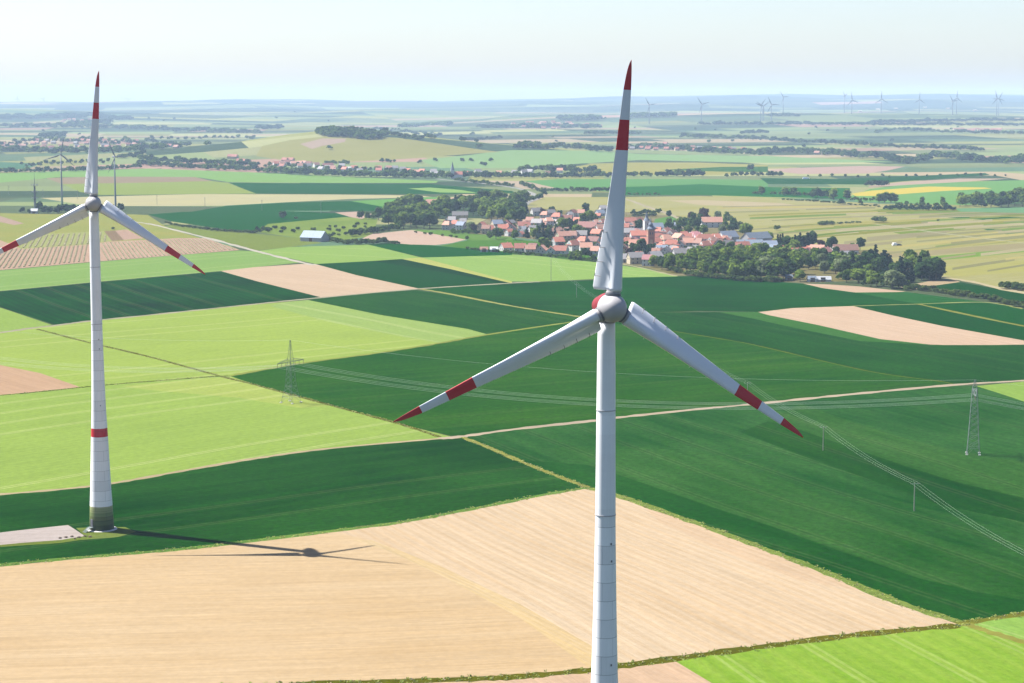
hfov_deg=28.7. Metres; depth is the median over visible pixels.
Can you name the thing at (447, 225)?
house
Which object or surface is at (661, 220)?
meadow
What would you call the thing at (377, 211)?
broadleaf tree
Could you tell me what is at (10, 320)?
crop field
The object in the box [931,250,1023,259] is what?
vineyard
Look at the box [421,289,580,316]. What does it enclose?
farm track
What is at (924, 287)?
bush
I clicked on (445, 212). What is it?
broadleaf tree
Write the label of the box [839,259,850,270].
broadleaf tree
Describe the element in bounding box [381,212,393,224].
broadleaf tree
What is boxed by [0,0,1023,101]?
sky
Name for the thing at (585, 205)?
broadleaf tree
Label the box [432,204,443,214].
broadleaf tree
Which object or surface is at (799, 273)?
broadleaf tree
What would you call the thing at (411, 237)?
bare field
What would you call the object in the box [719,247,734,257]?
broadleaf tree
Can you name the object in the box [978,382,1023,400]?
crop field
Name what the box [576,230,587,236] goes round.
house
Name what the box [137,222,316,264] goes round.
farm track
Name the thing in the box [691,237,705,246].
house
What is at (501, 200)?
broadleaf tree
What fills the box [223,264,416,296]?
bare field
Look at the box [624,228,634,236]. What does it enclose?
house
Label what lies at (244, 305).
farm track
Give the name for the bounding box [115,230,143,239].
bare field
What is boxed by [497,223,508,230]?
house
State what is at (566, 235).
house
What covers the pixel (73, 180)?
bare field
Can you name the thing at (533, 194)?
road
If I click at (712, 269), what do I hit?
broadleaf tree
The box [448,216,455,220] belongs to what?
house
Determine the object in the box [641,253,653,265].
house
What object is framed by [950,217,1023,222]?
crop field
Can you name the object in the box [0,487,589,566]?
grass verge
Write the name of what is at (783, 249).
broadleaf tree
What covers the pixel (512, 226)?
house
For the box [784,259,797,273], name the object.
broadleaf tree
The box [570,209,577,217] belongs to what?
house
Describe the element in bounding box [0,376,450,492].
crop field
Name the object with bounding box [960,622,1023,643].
farm track
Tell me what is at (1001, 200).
broadleaf tree
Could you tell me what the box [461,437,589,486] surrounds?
grass verge
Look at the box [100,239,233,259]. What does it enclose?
vine rows
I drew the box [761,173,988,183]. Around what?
crop field
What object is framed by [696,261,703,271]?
broadleaf tree
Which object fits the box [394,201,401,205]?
broadleaf tree
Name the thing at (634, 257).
house
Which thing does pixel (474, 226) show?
copper tree
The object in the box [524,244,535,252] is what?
house
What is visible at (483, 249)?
hut
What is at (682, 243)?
house
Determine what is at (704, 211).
copper tree
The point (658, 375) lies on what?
power line
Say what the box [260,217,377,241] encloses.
meadow
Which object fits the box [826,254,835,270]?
broadleaf tree
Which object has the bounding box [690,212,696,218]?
broadleaf tree
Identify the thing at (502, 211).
broadleaf tree
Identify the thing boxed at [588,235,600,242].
house
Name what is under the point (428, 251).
crop field
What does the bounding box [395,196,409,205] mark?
broadleaf tree
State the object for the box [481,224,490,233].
house
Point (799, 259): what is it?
broadleaf tree
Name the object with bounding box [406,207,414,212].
broadleaf tree
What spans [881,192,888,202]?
poplar
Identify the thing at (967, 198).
broadleaf tree
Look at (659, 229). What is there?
house
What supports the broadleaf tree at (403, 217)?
on the ground at (300, 118)
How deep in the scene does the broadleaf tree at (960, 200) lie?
2562.87 m
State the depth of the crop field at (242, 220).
2331.72 m
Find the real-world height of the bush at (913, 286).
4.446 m
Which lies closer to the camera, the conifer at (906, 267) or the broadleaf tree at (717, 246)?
the conifer at (906, 267)
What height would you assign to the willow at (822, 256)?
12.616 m
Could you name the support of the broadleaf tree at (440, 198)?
on the ground at (300, 118)
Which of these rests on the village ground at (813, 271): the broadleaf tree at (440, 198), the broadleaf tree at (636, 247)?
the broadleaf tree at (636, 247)
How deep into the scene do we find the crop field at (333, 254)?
1784.87 m
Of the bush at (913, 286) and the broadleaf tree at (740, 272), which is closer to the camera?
the bush at (913, 286)
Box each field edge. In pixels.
[0,376,219,395]
[0,438,439,494]
[37,329,440,436]
[229,321,572,375]
[623,264,676,275]
[674,331,951,383]
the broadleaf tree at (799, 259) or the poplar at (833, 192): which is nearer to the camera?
the broadleaf tree at (799, 259)
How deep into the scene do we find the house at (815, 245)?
1757.98 m
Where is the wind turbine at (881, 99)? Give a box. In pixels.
[876,92,885,112]
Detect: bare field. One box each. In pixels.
[0,216,23,224]
[0,365,78,394]
[47,177,209,183]
[104,231,123,240]
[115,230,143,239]
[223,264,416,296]
[301,138,345,148]
[335,212,370,218]
[362,230,465,244]
[435,662,710,682]
[490,181,553,188]
[760,306,1023,344]
[768,166,904,173]
[807,284,905,291]
[869,179,995,186]
[902,280,958,289]
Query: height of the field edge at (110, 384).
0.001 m
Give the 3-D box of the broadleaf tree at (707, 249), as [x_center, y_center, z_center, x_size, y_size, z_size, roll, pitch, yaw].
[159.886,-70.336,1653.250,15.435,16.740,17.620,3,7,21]
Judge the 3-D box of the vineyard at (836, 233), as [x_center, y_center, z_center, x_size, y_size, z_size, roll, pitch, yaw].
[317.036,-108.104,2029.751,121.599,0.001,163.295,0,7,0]
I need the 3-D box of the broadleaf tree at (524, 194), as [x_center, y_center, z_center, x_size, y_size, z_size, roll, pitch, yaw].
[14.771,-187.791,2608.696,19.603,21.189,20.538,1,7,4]
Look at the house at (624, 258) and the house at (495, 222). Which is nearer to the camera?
the house at (624, 258)
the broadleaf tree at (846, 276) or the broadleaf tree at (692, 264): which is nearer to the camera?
the broadleaf tree at (846, 276)
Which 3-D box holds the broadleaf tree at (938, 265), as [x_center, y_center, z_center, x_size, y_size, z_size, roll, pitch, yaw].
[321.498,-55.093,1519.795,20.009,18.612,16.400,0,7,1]
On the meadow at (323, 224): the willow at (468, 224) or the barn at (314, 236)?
the barn at (314, 236)
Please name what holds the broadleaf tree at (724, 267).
on the crop field at (675, 294)
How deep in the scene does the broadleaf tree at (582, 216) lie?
2206.21 m
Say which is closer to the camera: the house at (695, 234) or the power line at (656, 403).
the power line at (656, 403)
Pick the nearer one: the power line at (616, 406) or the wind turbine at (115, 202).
the power line at (616, 406)
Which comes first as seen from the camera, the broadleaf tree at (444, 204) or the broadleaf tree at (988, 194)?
the broadleaf tree at (444, 204)
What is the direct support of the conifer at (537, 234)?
on the village ground at (813, 271)
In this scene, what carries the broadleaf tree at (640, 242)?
on the village ground at (813, 271)
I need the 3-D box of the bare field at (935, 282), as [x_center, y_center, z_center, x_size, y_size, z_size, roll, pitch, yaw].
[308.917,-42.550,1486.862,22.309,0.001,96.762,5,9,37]
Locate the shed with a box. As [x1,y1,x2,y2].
[816,276,831,281]
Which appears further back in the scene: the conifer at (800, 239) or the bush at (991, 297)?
the conifer at (800, 239)
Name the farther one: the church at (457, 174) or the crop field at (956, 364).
the church at (457, 174)
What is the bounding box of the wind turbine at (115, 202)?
[108,141,126,205]
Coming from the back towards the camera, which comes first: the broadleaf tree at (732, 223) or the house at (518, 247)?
the broadleaf tree at (732, 223)
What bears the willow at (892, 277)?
on the ground at (300, 118)
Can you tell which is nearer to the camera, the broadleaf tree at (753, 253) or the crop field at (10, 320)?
the crop field at (10, 320)
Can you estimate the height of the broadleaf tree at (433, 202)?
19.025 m
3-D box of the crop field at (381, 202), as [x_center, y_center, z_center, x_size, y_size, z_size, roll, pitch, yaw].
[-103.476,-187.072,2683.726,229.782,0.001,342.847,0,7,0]
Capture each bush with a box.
[376,237,386,241]
[668,266,679,269]
[673,269,682,272]
[693,271,704,276]
[712,273,723,277]
[750,275,760,280]
[765,275,776,281]
[870,216,887,221]
[909,284,918,289]
[920,285,930,289]
[950,289,960,293]
[987,295,996,299]
[998,281,1010,287]
[1014,283,1023,289]
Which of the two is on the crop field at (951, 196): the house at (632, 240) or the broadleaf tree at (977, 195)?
the broadleaf tree at (977, 195)
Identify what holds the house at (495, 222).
on the village ground at (813, 271)
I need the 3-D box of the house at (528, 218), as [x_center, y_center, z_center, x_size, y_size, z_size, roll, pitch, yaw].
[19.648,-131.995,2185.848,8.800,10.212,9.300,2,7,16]
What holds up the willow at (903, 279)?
on the ground at (300, 118)
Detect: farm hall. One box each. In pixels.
[736,239,762,245]
[740,231,772,239]
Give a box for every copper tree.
[470,224,477,229]
[699,208,708,213]
[817,240,825,245]
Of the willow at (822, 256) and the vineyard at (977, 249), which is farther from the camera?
the vineyard at (977, 249)
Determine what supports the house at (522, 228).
on the village ground at (813, 271)
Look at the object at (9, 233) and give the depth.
2165.83 m
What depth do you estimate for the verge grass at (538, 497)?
595.22 m
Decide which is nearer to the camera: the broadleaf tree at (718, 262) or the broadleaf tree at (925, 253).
the broadleaf tree at (718, 262)
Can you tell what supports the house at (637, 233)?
on the village ground at (813, 271)
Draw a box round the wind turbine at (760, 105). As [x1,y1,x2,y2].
[756,100,764,120]
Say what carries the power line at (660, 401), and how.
hanging from the lattice pylon at (281, 363)
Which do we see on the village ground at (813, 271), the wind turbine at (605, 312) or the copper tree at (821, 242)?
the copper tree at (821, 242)
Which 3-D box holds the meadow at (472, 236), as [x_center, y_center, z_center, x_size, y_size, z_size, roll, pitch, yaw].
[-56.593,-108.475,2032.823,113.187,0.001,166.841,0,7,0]
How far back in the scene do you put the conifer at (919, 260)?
1536.02 m
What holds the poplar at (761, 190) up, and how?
on the crop field at (710, 189)
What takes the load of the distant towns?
on the ground at (300, 118)
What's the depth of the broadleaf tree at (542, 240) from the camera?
1823.25 m
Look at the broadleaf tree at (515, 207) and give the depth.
2273.68 m
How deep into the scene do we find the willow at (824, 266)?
1579.16 m
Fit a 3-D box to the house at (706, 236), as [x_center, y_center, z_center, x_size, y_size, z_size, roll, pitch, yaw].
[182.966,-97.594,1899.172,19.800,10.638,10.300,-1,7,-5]
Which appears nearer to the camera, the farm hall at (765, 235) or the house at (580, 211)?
the farm hall at (765, 235)
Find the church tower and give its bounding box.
[646,218,654,243]
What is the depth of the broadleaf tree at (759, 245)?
1731.08 m
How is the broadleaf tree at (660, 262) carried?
on the village ground at (813, 271)
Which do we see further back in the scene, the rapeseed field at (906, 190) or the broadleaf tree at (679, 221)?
the rapeseed field at (906, 190)
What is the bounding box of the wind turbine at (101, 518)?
[0,72,204,532]
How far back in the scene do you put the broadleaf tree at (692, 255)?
1622.77 m
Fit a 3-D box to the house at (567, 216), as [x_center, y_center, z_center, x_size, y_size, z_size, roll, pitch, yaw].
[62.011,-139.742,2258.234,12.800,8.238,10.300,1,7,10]
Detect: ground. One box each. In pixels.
[0,94,1023,676]
[473,207,861,282]
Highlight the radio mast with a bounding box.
[31,178,37,208]
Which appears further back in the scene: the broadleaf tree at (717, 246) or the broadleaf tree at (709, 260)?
the broadleaf tree at (717, 246)
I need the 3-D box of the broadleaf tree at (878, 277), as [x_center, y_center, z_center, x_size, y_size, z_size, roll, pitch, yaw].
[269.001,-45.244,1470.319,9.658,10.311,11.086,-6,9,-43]
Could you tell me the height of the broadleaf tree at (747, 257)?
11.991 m
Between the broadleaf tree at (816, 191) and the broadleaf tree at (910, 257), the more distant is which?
the broadleaf tree at (816, 191)
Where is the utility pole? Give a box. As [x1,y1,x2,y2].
[910,482,918,510]
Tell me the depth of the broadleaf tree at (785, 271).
1526.39 m
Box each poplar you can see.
[758,186,765,194]
[781,187,788,193]
[789,187,797,195]
[828,187,837,199]
[842,189,850,199]
[875,193,882,202]
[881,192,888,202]
[887,193,894,202]
[940,196,945,204]
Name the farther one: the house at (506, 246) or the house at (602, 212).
the house at (602, 212)
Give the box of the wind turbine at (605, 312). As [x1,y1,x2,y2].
[393,60,802,682]
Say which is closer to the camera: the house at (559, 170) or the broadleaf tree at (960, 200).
the broadleaf tree at (960, 200)
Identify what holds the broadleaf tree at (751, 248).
on the village ground at (813, 271)
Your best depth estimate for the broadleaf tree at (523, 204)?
2346.72 m
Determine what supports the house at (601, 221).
on the village ground at (813, 271)
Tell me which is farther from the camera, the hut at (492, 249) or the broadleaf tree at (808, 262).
the hut at (492, 249)
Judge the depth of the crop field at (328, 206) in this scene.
2548.63 m
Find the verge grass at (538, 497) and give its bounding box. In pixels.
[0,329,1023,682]
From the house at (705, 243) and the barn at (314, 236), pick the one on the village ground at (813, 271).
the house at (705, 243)
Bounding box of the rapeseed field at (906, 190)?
[852,187,991,195]
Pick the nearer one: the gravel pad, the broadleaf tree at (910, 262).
the gravel pad
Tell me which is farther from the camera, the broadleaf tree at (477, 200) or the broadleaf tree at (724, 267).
the broadleaf tree at (477, 200)
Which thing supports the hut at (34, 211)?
on the ground at (300, 118)
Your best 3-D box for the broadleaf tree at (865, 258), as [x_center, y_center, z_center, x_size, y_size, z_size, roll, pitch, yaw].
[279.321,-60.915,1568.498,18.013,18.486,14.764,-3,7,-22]
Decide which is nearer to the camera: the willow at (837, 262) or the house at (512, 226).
the willow at (837, 262)
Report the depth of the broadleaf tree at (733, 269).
1521.33 m
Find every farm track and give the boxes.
[0,194,172,196]
[0,281,539,332]
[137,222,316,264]
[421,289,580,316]
[439,380,1023,438]
[625,199,678,218]
[860,302,1023,308]
[917,304,1023,326]
[941,277,1023,293]
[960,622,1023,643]
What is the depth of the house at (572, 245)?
1813.84 m
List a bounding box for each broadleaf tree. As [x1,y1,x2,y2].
[35,201,42,208]
[373,207,382,219]
[381,207,393,217]
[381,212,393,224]
[382,201,394,208]
[389,205,402,213]
[392,214,402,224]
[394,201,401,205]
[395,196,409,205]
[397,212,408,228]
[404,193,414,203]
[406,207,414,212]
[406,212,415,226]
[409,203,420,208]
[412,217,421,228]
[413,194,423,203]
[417,201,429,209]
[418,214,429,228]
[426,212,438,227]
[430,200,439,205]
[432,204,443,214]
[433,211,440,217]
[436,195,445,202]
[438,201,452,212]
[441,208,449,218]
[450,199,461,210]
[458,196,468,210]
[465,195,474,202]
[467,201,477,211]
[474,198,481,206]
[476,189,487,196]
[477,205,486,218]
[478,199,488,206]
[483,200,495,209]
[485,207,496,219]
[488,189,500,197]
[492,227,500,236]
[495,205,509,219]
[498,197,507,202]
[500,191,507,197]
[504,214,513,219]
[507,194,517,200]
[507,201,516,206]
[507,208,516,218]
[508,204,519,209]
[510,230,518,237]
[515,208,525,220]
[516,189,530,200]
[517,201,528,212]
[530,228,537,235]
[538,237,549,246]
[544,228,553,236]
[557,217,568,227]
[571,224,580,230]
[573,250,581,257]
[579,213,588,220]
[581,202,589,210]
[581,248,587,254]
[584,210,594,219]
[632,244,642,251]
[634,219,642,227]
[636,238,647,249]
[646,246,651,252]
[648,255,657,264]
[657,258,664,266]
[662,259,670,267]
[664,252,675,265]
[665,221,671,227]
[675,218,682,224]
[675,253,685,260]
[676,259,683,268]
[681,258,689,269]
[682,225,691,231]
[682,252,697,259]
[686,247,696,253]
[686,259,698,269]
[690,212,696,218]
[690,218,700,226]
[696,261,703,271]
[697,246,714,253]
[697,251,710,262]
[699,224,707,233]
[702,263,710,272]
[705,257,716,264]
[708,265,716,273]
[710,250,720,259]
[712,243,726,249]
[712,259,726,273]
[718,254,728,262]
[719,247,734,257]
[719,263,729,275]
[726,241,734,246]
[727,259,740,264]
[727,263,737,279]
[728,220,736,228]
[733,251,744,262]
[737,265,745,276]
[739,223,752,232]
[740,261,755,275]
[745,245,759,256]
[745,255,753,259]
[749,250,762,259]
[751,242,762,248]
[754,252,769,260]
[754,261,766,275]
[760,245,769,251]
[763,261,782,275]
[767,247,777,252]
[770,253,780,257]
[771,259,786,275]
[777,246,791,253]
[780,252,789,258]
[781,238,789,244]
[782,264,790,278]
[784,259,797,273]
[787,250,801,256]
[788,239,800,247]
[790,255,805,268]
[794,269,805,277]
[801,250,809,256]
[804,257,814,268]
[805,230,817,242]
[811,187,821,195]
[812,257,819,265]
[815,247,827,253]
[825,236,837,247]
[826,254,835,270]
[829,261,835,273]
[833,254,845,260]
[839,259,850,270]
[842,272,850,282]
[849,268,865,282]
[850,263,858,268]
[856,237,865,246]
[857,252,876,268]
[863,263,875,270]
[863,272,871,278]
[866,276,876,283]
[870,257,884,271]
[870,273,883,285]
[875,254,885,263]
[888,261,904,269]
[902,249,917,258]
[903,258,913,268]
[906,255,916,259]
[914,262,931,279]
[919,250,930,257]
[923,257,946,279]
[924,262,936,279]
[956,196,965,203]
[963,194,971,205]
[970,192,983,203]
[983,192,994,199]
[985,196,996,204]
[996,196,1006,207]
[1003,194,1014,206]
[1004,191,1014,194]
[1012,194,1018,205]
[1013,187,1023,194]
[1017,195,1023,206]
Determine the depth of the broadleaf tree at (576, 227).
1995.99 m
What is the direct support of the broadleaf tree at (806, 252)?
on the village ground at (813, 271)
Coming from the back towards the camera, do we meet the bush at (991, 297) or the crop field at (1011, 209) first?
the crop field at (1011, 209)
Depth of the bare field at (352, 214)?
2392.81 m
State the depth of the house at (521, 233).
1999.07 m
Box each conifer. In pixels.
[523,227,529,237]
[535,226,540,239]
[539,226,546,237]
[796,232,801,242]
[800,237,806,246]
[805,232,811,245]
[849,253,856,264]
[873,244,879,255]
[882,259,889,271]
[883,253,889,264]
[897,261,912,282]
[905,262,909,274]
[908,266,915,281]
[913,255,924,277]
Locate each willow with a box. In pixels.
[465,222,474,228]
[714,211,721,216]
[718,224,726,230]
[756,255,777,276]
[817,253,826,263]
[818,261,829,272]
[833,258,844,271]
[884,269,903,288]
[898,273,906,287]
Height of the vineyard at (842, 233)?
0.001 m
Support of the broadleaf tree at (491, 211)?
on the village ground at (813, 271)
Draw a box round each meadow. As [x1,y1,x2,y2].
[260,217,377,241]
[415,230,511,239]
[443,239,597,261]
[654,216,675,223]
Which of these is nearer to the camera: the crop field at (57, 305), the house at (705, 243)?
the crop field at (57, 305)
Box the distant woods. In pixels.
[0,111,1023,286]
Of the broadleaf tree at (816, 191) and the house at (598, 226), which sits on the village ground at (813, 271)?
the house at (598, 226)
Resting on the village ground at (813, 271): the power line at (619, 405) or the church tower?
the church tower
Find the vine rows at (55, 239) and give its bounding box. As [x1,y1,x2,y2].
[23,232,105,247]
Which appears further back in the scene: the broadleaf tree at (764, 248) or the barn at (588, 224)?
the barn at (588, 224)
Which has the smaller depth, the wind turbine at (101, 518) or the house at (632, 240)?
the wind turbine at (101, 518)
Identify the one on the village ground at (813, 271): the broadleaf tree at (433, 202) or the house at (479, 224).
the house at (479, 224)
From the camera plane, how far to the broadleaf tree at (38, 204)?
2442.73 m
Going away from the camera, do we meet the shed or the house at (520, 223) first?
the shed
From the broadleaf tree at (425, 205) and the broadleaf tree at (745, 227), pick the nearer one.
the broadleaf tree at (745, 227)
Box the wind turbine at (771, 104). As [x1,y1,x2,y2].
[768,97,777,120]
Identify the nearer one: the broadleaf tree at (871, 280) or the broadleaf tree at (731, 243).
the broadleaf tree at (871, 280)
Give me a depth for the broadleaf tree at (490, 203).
2322.36 m
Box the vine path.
[877,224,1021,242]
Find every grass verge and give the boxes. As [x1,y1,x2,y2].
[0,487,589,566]
[0,527,134,546]
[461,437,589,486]
[587,488,962,621]
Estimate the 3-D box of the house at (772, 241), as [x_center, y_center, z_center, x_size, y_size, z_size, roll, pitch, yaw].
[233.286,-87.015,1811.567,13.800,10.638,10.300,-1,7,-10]
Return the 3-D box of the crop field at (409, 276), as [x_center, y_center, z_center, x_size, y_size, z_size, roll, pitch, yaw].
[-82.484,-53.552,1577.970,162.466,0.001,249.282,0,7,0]
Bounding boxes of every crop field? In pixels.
[0,162,36,168]
[0,169,437,182]
[0,251,298,290]
[0,272,317,324]
[0,300,436,388]
[0,308,50,331]
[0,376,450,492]
[0,438,579,563]
[43,194,427,205]
[63,181,255,194]
[148,211,377,229]
[193,201,381,211]
[231,183,512,193]
[231,323,946,435]
[260,245,420,263]
[272,300,483,342]
[310,290,578,333]
[318,261,507,287]
[354,196,454,206]
[368,243,511,256]
[404,258,511,282]
[408,188,474,192]
[421,255,675,281]
[422,150,888,167]
[427,276,914,315]
[467,386,1023,619]
[527,179,767,191]
[615,312,1023,383]
[626,184,849,198]
[670,167,767,171]
[677,626,1023,682]
[722,312,929,344]
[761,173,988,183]
[851,180,1023,204]
[855,292,980,303]
[855,305,1023,339]
[923,303,1023,324]
[936,282,1023,300]
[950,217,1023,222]
[956,207,1023,212]
[975,616,1023,638]
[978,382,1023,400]
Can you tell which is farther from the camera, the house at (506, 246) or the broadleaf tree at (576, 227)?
the broadleaf tree at (576, 227)
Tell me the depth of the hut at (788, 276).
1521.88 m
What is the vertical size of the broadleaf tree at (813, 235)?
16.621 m
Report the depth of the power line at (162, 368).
947.93 m
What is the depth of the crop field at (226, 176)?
3551.32 m
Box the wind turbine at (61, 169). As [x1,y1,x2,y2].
[45,138,73,203]
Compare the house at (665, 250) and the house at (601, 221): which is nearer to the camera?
the house at (665, 250)
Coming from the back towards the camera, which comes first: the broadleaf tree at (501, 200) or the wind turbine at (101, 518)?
the broadleaf tree at (501, 200)
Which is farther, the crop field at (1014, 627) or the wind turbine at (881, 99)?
the wind turbine at (881, 99)
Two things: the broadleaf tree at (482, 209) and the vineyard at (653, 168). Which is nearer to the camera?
the broadleaf tree at (482, 209)
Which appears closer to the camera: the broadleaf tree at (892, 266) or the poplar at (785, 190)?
the broadleaf tree at (892, 266)
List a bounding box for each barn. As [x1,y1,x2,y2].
[300,230,328,241]
[578,221,597,229]
[719,230,738,240]
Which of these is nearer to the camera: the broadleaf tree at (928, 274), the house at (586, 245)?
the broadleaf tree at (928, 274)
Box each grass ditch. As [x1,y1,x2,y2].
[296,623,960,682]
[953,612,1023,624]
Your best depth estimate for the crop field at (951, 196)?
3025.32 m
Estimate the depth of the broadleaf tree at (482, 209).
2307.42 m
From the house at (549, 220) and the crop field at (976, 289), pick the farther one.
the house at (549, 220)
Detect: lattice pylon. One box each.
[277,340,303,403]
[965,380,980,455]
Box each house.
[442,220,452,229]
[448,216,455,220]
[451,219,457,228]
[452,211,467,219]
[455,221,466,229]
[477,221,486,230]
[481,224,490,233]
[490,219,503,226]
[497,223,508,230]
[499,242,513,250]
[504,228,512,235]
[507,223,516,229]
[514,242,525,251]
[517,221,530,227]
[517,225,528,232]
[518,231,524,236]
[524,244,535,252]
[525,216,533,221]
[530,207,540,215]
[531,218,543,225]
[535,244,547,253]
[539,211,550,217]
[544,217,553,225]
[546,245,555,253]
[547,209,555,215]
[550,213,561,218]
[551,236,565,245]
[553,245,568,253]
[554,230,571,240]
[556,168,562,172]
[562,215,572,219]
[566,239,579,250]
[569,230,579,238]
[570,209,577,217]
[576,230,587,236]
[576,235,588,241]
[577,209,584,216]
[579,241,592,250]
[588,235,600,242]
[590,228,601,236]
[590,245,598,256]
[594,209,605,215]
[595,224,603,228]
[598,218,604,223]
[599,205,606,211]
[623,244,628,252]
[623,252,627,262]
[624,217,636,222]
[624,222,629,227]
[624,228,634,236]
[626,251,643,263]
[628,238,638,247]
[629,229,646,237]
[630,221,636,227]
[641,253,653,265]
[647,250,663,256]
[654,244,667,247]
[655,226,662,232]
[655,237,662,243]
[660,227,671,233]
[660,233,672,241]
[661,246,671,253]
[664,239,679,246]
[666,229,677,235]
[671,232,684,240]
[672,247,686,254]
[677,239,685,247]
[682,237,694,246]
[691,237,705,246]
[692,231,702,237]
[694,233,714,239]
[699,240,711,247]
[700,216,722,227]
[706,236,717,240]
[711,233,722,238]
[736,240,750,245]
[761,239,777,243]
[809,244,825,248]
[831,243,858,253]
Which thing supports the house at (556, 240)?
on the meadow at (476, 244)
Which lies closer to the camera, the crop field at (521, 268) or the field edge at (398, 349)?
the field edge at (398, 349)
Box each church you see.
[450,162,462,178]
[643,211,663,229]
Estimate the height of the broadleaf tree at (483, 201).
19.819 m
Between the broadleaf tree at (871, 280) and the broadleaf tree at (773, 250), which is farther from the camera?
the broadleaf tree at (773, 250)
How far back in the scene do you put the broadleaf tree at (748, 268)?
1516.13 m
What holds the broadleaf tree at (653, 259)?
on the village ground at (813, 271)
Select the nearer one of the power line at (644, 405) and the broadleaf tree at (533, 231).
the power line at (644, 405)
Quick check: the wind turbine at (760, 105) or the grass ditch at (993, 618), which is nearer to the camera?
the grass ditch at (993, 618)
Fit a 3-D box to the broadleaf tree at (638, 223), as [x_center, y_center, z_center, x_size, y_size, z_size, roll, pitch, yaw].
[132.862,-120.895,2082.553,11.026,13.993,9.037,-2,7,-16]
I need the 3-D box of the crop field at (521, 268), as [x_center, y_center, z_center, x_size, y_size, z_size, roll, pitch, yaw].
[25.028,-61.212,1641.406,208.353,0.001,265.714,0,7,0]
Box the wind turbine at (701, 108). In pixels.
[697,97,708,120]
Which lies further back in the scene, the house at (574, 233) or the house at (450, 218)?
the house at (450, 218)
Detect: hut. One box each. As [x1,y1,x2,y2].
[30,209,38,213]
[480,247,487,251]
[490,247,497,251]
[784,274,792,279]
[806,276,816,281]
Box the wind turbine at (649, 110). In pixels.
[646,99,653,123]
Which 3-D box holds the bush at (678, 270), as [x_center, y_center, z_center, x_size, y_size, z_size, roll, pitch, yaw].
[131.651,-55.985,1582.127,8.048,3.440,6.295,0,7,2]
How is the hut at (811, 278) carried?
on the village ground at (813, 271)
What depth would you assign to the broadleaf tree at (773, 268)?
1513.64 m
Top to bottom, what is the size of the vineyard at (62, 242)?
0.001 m
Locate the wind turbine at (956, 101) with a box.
[954,91,961,113]
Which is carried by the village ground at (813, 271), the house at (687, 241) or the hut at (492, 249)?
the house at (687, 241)
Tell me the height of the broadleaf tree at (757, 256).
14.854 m
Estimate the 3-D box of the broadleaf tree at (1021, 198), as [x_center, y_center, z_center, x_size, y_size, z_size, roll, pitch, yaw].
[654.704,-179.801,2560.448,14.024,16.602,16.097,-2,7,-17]
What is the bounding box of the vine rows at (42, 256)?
[0,244,86,267]
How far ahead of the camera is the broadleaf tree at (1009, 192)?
2632.24 m
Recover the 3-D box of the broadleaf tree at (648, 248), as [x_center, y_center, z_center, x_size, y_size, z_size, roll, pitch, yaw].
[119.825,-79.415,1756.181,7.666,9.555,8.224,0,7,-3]
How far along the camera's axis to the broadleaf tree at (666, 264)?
1604.29 m
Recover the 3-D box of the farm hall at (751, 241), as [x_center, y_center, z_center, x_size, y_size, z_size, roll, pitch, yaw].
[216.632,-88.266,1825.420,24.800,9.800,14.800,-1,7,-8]
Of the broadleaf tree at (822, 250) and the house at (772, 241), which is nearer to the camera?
the broadleaf tree at (822, 250)
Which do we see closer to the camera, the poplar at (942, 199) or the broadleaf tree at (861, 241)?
the broadleaf tree at (861, 241)
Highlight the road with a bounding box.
[435,178,537,204]
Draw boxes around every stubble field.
[0,532,591,682]
[337,489,955,662]
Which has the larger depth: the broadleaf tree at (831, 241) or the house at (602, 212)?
the house at (602, 212)
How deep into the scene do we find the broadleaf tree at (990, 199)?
2551.13 m
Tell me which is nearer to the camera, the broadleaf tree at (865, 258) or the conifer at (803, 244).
the broadleaf tree at (865, 258)
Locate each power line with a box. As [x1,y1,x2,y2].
[3,358,292,368]
[280,368,963,408]
[283,367,974,407]
[291,367,973,406]
[293,340,924,380]
[301,364,964,403]
[304,363,962,402]
[304,366,965,404]
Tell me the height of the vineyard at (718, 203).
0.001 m
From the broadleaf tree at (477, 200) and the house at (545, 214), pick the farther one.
the broadleaf tree at (477, 200)
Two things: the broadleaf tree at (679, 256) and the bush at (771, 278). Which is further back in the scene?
the broadleaf tree at (679, 256)
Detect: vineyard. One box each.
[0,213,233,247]
[0,238,238,269]
[20,231,111,248]
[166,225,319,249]
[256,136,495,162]
[528,196,1023,291]
[577,163,767,174]
[668,200,791,205]
[717,204,1023,271]
[774,230,866,239]
[817,228,891,238]
[878,208,1023,214]
[878,243,1023,257]
[894,228,964,233]
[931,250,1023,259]
[943,260,1023,275]
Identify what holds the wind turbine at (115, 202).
on the ground at (300, 118)
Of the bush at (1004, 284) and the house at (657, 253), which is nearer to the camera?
the bush at (1004, 284)
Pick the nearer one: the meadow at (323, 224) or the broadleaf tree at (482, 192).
the meadow at (323, 224)
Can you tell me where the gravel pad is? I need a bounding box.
[0,525,82,544]
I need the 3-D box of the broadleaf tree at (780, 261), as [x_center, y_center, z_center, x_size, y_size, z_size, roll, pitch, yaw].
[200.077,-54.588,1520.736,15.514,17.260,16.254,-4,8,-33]
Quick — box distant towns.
[3,107,1001,160]
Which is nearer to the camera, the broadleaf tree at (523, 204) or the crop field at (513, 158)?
the broadleaf tree at (523, 204)
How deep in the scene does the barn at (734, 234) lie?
1938.08 m
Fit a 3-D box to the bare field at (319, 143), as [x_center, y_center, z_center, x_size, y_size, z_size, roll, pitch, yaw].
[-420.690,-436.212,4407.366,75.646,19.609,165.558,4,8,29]
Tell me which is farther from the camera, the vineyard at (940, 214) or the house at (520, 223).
the vineyard at (940, 214)

